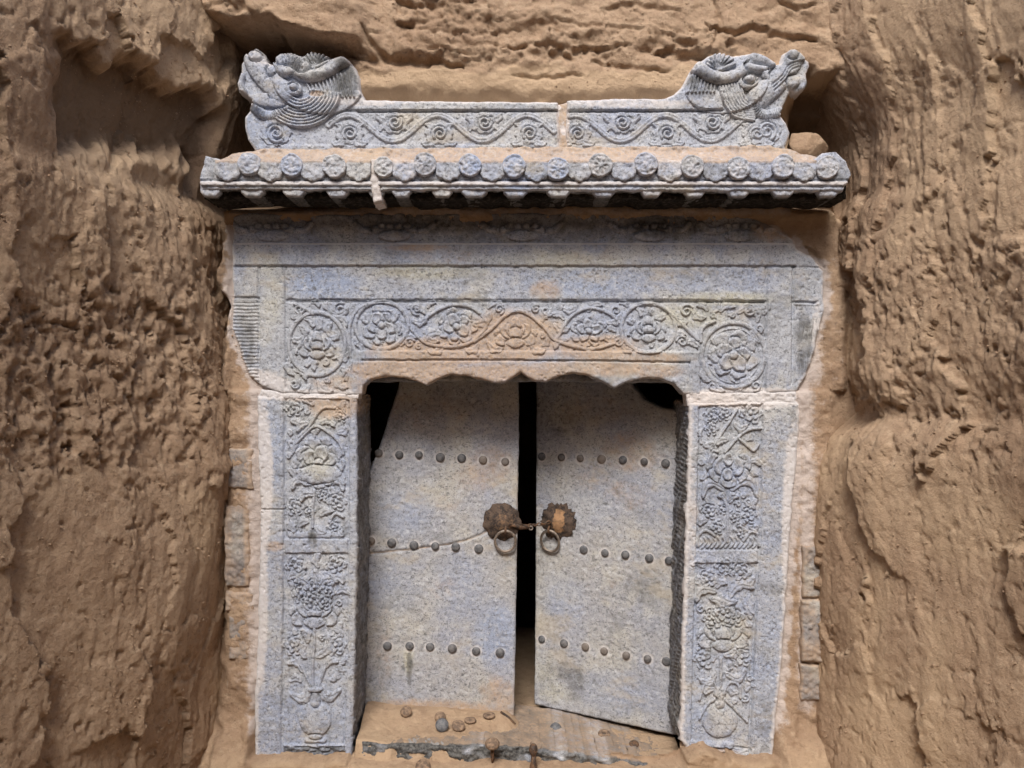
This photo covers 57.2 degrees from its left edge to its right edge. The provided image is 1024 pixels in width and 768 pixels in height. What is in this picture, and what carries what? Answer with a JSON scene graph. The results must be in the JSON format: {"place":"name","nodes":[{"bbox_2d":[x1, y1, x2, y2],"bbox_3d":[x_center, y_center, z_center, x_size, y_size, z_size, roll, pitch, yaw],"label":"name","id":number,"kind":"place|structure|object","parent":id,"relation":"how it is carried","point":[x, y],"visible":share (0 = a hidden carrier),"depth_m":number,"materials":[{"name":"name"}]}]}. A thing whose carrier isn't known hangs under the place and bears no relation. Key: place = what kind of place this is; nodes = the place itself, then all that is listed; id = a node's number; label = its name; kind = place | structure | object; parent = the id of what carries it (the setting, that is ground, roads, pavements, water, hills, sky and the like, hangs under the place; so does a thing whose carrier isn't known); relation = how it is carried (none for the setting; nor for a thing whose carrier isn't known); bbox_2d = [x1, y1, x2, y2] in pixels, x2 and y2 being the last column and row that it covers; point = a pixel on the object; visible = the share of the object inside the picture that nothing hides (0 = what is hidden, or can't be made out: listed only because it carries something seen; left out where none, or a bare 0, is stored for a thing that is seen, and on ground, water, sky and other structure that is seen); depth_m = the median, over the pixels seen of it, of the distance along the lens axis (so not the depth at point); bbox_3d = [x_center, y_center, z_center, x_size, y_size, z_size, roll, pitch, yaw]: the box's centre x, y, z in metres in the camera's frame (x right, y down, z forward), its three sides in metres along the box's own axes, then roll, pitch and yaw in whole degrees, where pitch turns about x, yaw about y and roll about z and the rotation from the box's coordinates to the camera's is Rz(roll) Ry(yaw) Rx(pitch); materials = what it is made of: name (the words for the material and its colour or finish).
{"place":"outdoors","nodes":[
{"label":"outdoors","id":0,"kind":"place"},
{"bbox_2d":[0,0,254,767],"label":"earth wall","id":1,"kind":"structure","parent":0,"point":[130,453],"depth_m":1.91,"materials":[{"name":"brown soil"}]},
{"bbox_2d":[361,705,658,765],"bbox_3d":[0.026,0.909,2.339,0.776,0.144,0.310,0,0,0],"label":"threshold","id":2,"kind":"object","parent":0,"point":[575,737],"visible":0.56,"depth_m":2.25,"materials":[{"name":"stone"}]},
{"bbox_2d":[485,737,499,762],"bbox_3d":[-0.046,0.847,2.156,0.029,0.065,0.029,0,0,-43],"label":"fallen nail","id":3,"kind":"object","parent":2,"relation":"on","point":[492,744],"visible":1,"depth_m":2.15,"materials":[{"name":"metal"}]},
{"bbox_2d":[529,743,537,767],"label":"iron pin","id":4,"kind":"object","parent":2,"relation":"on","point":[533,749],"visible":1,"depth_m":2.14,"materials":[{"name":"brown metal"}]},
{"bbox_2d":[550,722,560,729],"bbox_3d":[0.109,0.861,2.354,0.030,0.014,0.030,0,40,0],"label":"fallen stud","id":5,"kind":"object","parent":2,"relation":"on","point":[555,725],"visible":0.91,"depth_m":2.35,"materials":[{"name":"metal"}]},
{"bbox_2d":[598,729,609,736],"bbox_3d":[0.231,0.875,2.349,0.031,0.005,0.031,0,20,0],"label":"fallen stud","id":6,"kind":"object","parent":2,"relation":"on","point":[602,731],"visible":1,"depth_m":2.35,"materials":[{"name":"metal"}]},
{"bbox_2d":[629,740,638,746],"bbox_3d":[0.300,0.883,2.305,0.025,0.005,0.025,0,19,0],"label":"fallen stud","id":7,"kind":"object","parent":2,"relation":"on","point":[633,743],"visible":1,"depth_m":2.30,"materials":[{"name":"metal"}]},
{"bbox_2d":[363,382,682,748],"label":"chamber walls","id":8,"kind":"structure","parent":0,"point":[383,395],"depth_m":4.10,"materials":[{"name":"black"}]},
{"bbox_2d":[372,373,665,382],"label":"beam","id":9,"kind":"structure","parent":8,"relation":"on","point":[521,377],"depth_m":2.26,"materials":[{"name":"stone"}]},
{"bbox_2d":[198,0,854,767],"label":"earth wall back","id":10,"kind":"structure","parent":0,"point":[486,50],"depth_m":2.15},
{"bbox_2d":[224,448,253,686],"bbox_3d":[-0.640,0.434,2.227,0.075,0.568,0.073,0,0,0],"label":"brick packing","id":11,"kind":"object","parent":10,"relation":"attached to","point":[236,540],"visible":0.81,"depth_m":2.20,"materials":[{"name":"grey brick"}]},
{"bbox_2d":[255,394,371,754],"bbox_3d":[-0.482,0.457,2.300,0.251,0.868,0.216,0,0,0],"label":"carved jamb","id":12,"kind":"object","parent":10,"relation":"attached to","point":[314,458],"visible":0.98,"depth_m":2.20,"materials":[{"name":"stone"}]},
{"bbox_2d":[259,389,361,399],"bbox_3d":[-0.479,0.025,2.224,0.240,0.029,0.053,0,0,0],"label":"mortar joint","id":13,"kind":"object","parent":12,"relation":"on","point":[269,393],"visible":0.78,"depth_m":2.20,"materials":[{"name":"concrete"}]},
{"bbox_2d":[365,381,520,714],"bbox_3d":[-0.187,0.414,2.402,0.422,0.920,0.068,0,0,0],"label":"door leaf","id":14,"kind":"object","parent":12,"relation":"attached to","point":[442,573],"visible":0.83,"depth_m":2.40,"materials":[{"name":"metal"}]},
{"bbox_2d":[365,381,518,714],"bbox_3d":[-0.189,0.414,2.411,0.417,0.920,0.037,0,0,-2],"label":"door slab","id":15,"kind":"structure","parent":14,"relation":"in","point":[465,598],"depth_m":2.40,"materials":[{"name":"stone"}]},
{"bbox_2d":[508,520,550,530],"bbox_3d":[0.048,0.364,2.417,0.140,0.025,0.015,0,0,-37],"label":"door chain","id":16,"kind":"object","parent":14,"relation":"attached to","point":[522,526],"depth_m":2.41,"materials":[{"name":"metal"}]},
{"bbox_2d":[232,213,823,394],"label":"carved lintel","id":17,"kind":"structure","parent":10,"relation":"attached to","point":[344,304],"depth_m":2.20,"materials":[{"name":"stone"}]},
{"bbox_2d":[200,153,376,209],"bbox_3d":[-0.496,-0.456,2.121,0.388,0.099,0.158,0,0,0],"label":"stone eave","id":18,"kind":"object","parent":17,"relation":"on","point":[245,180],"visible":0.99,"depth_m":2.06,"materials":[{"name":"stone"}]},
{"bbox_2d":[368,152,850,209],"bbox_3d":[0.214,-0.459,2.120,1.066,0.106,0.159,0,0,0],"label":"stone eave","id":19,"kind":"object","parent":17,"relation":"on","point":[424,181],"visible":0.98,"depth_m":2.06,"materials":[{"name":"stone"}]},
{"bbox_2d":[370,159,386,209],"bbox_3d":[-0.299,-0.445,2.095,0.030,0.102,0.082,0,0,0],"label":"mortar joint","id":20,"kind":"object","parent":19,"relation":"attached to","point":[379,201],"visible":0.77,"depth_m":2.06,"materials":[{"name":"concrete"}]},
{"bbox_2d":[221,145,816,171],"bbox_3d":[0.023,-0.502,2.113,1.345,0.075,0.114,0,0,0],"label":"mud bedding","id":21,"kind":"object","parent":19,"relation":"on","point":[754,152],"visible":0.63,"depth_m":2.10,"materials":[{"name":"soil"}]},
{"bbox_2d":[238,49,559,150],"bbox_3d":[-0.258,-0.644,2.162,0.735,0.238,0.116,0,0,0],"label":"ridge stone","id":22,"kind":"object","parent":21,"relation":"on","point":[311,100],"visible":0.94,"depth_m":2.13,"materials":[{"name":"stone"}]},
{"bbox_2d":[558,103,566,146],"bbox_3d":[0.115,-0.582,2.174,0.053,0.126,0.072,0,0,0],"label":"mortar joint","id":23,"kind":"object","parent":22,"relation":"attached to","point":[562,109],"visible":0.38,"depth_m":2.14,"materials":[{"name":"concrete"}]},
{"bbox_2d":[565,49,808,148],"bbox_3d":[0.400,-0.643,2.162,0.561,0.235,0.116,0,0,0],"label":"ridge stone","id":24,"kind":"object","parent":21,"relation":"on","point":[720,99],"visible":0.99,"depth_m":2.13,"materials":[{"name":"stone"}]},
{"bbox_2d":[787,132,827,156],"bbox_3d":[0.683,-0.544,2.161,0.098,0.077,0.083,0,0,0],"label":"earth clod","id":25,"kind":"object","parent":21,"relation":"on","point":[812,144],"visible":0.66,"depth_m":2.14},
{"bbox_2d":[667,399,799,754],"bbox_3d":[0.534,0.463,2.299,0.291,0.855,0.218,0,0,0],"label":"carved jamb","id":26,"kind":"object","parent":10,"relation":"attached to","point":[735,468],"visible":0.99,"depth_m":2.20,"materials":[{"name":"stone"}]},
{"bbox_2d":[534,381,676,734],"bbox_3d":[0.256,0.419,2.427,0.428,0.933,0.067,0,0,22],"label":"door leaf","id":27,"kind":"object","parent":26,"relation":"attached to","point":[605,473],"visible":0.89,"depth_m":2.43,"materials":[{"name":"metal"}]},
{"bbox_2d":[534,381,676,734],"bbox_3d":[0.262,0.419,2.441,0.428,0.933,0.037,0,0,22],"label":"door slab","id":28,"kind":"structure","parent":27,"relation":"in","point":[613,602],"depth_m":2.43,"materials":[{"name":"stone"}]},
{"bbox_2d":[682,391,796,405],"bbox_3d":[0.546,0.035,2.224,0.281,0.042,0.054,0,0,0],"label":"mortar joint","id":29,"kind":"object","parent":26,"relation":"on","point":[762,397],"visible":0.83,"depth_m":2.20,"materials":[{"name":"concrete"}]},
{"bbox_2d":[798,545,821,699],"bbox_3d":[0.702,0.558,2.215,0.062,0.367,0.069,0,0,0],"label":"brick packing","id":30,"kind":"object","parent":10,"relation":"attached to","point":[809,613],"visible":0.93,"depth_m":2.19,"materials":[{"name":"grey brick"}]},
{"bbox_2d":[813,0,1023,767],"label":"earth wall","id":31,"kind":"structure","parent":0,"point":[910,388],"depth_m":1.92,"materials":[{"name":"brown soil"}]},
{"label":"ground","id":32,"kind":"structure","parent":0,"visible":0},
{"bbox_2d":[415,759,430,767],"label":"fallen stud","id":33,"kind":"object","parent":32,"relation":"on","point":[422,763],"visible":1,"depth_m":2.15,"materials":[{"name":"metal"}]},
{"bbox_2d":[0,0,1023,764],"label":"earth crumbs","id":34,"kind":"object","parent":32,"relation":"on","point":[242,358],"visible":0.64,"depth_m":1.95,"materials":[{"name":"brown soil"}]},
{"bbox_2d":[355,626,678,763],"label":"drifted soil","id":35,"kind":"structure","parent":32,"relation":"on","point":[386,723],"depth_m":2.32,"materials":[{"name":"brown soil"}]},
{"bbox_2d":[400,706,411,717],"bbox_3d":[-0.262,0.809,2.319,0.029,0.029,0.009,0,-35,0],"label":"fallen stud","id":36,"kind":"object","parent":35,"relation":"on","point":[405,711],"visible":1,"depth_m":2.32,"materials":[{"name":"metal"}]},
{"bbox_2d":[435,711,445,720],"bbox_3d":[-0.177,0.820,2.311,0.028,0.028,0.009,0,-30,0],"label":"fallen stud","id":37,"kind":"object","parent":35,"relation":"on","point":[439,715],"visible":0.78,"depth_m":2.31,"materials":[{"name":"metal"}]},
{"bbox_2d":[435,718,448,731],"bbox_3d":[-0.170,0.827,2.276,0.033,0.033,0.008,0,-28,0],"label":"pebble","id":38,"kind":"object","parent":35,"relation":"on","point":[441,724],"visible":1,"depth_m":2.27,"materials":[{"name":"stone"}]},
{"bbox_2d":[452,720,464,730],"bbox_3d":[-0.130,0.831,2.286,0.034,0.008,0.034,0,30,-20],"label":"fallen stud","id":39,"kind":"object","parent":35,"relation":"on","point":[458,725],"visible":1,"depth_m":2.28,"materials":[{"name":"metal"}]},
{"bbox_2d":[464,717,475,723],"bbox_3d":[-0.103,0.831,2.323,0.030,0.006,0.030,0,8,0],"label":"fallen stud","id":40,"kind":"object","parent":35,"relation":"on","point":[469,720],"visible":1,"depth_m":2.32,"materials":[{"name":"metal"}]},
{"bbox_2d":[483,712,494,718],"bbox_3d":[-0.058,0.826,2.340,0.031,0.005,0.031,0,8,0],"label":"fallen stud","id":41,"kind":"object","parent":35,"relation":"on","point":[488,715],"visible":1,"depth_m":2.33,"materials":[{"name":"metal"}]},
{"bbox_2d":[500,711,515,723],"bbox_3d":[-0.010,0.834,2.345,0.047,0.025,0.008,0,0,39],"label":"twig","id":42,"kind":"object","parent":35,"relation":"on","point":[507,716],"visible":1,"depth_m":2.34,"materials":[{"name":"wood"}]}
]}

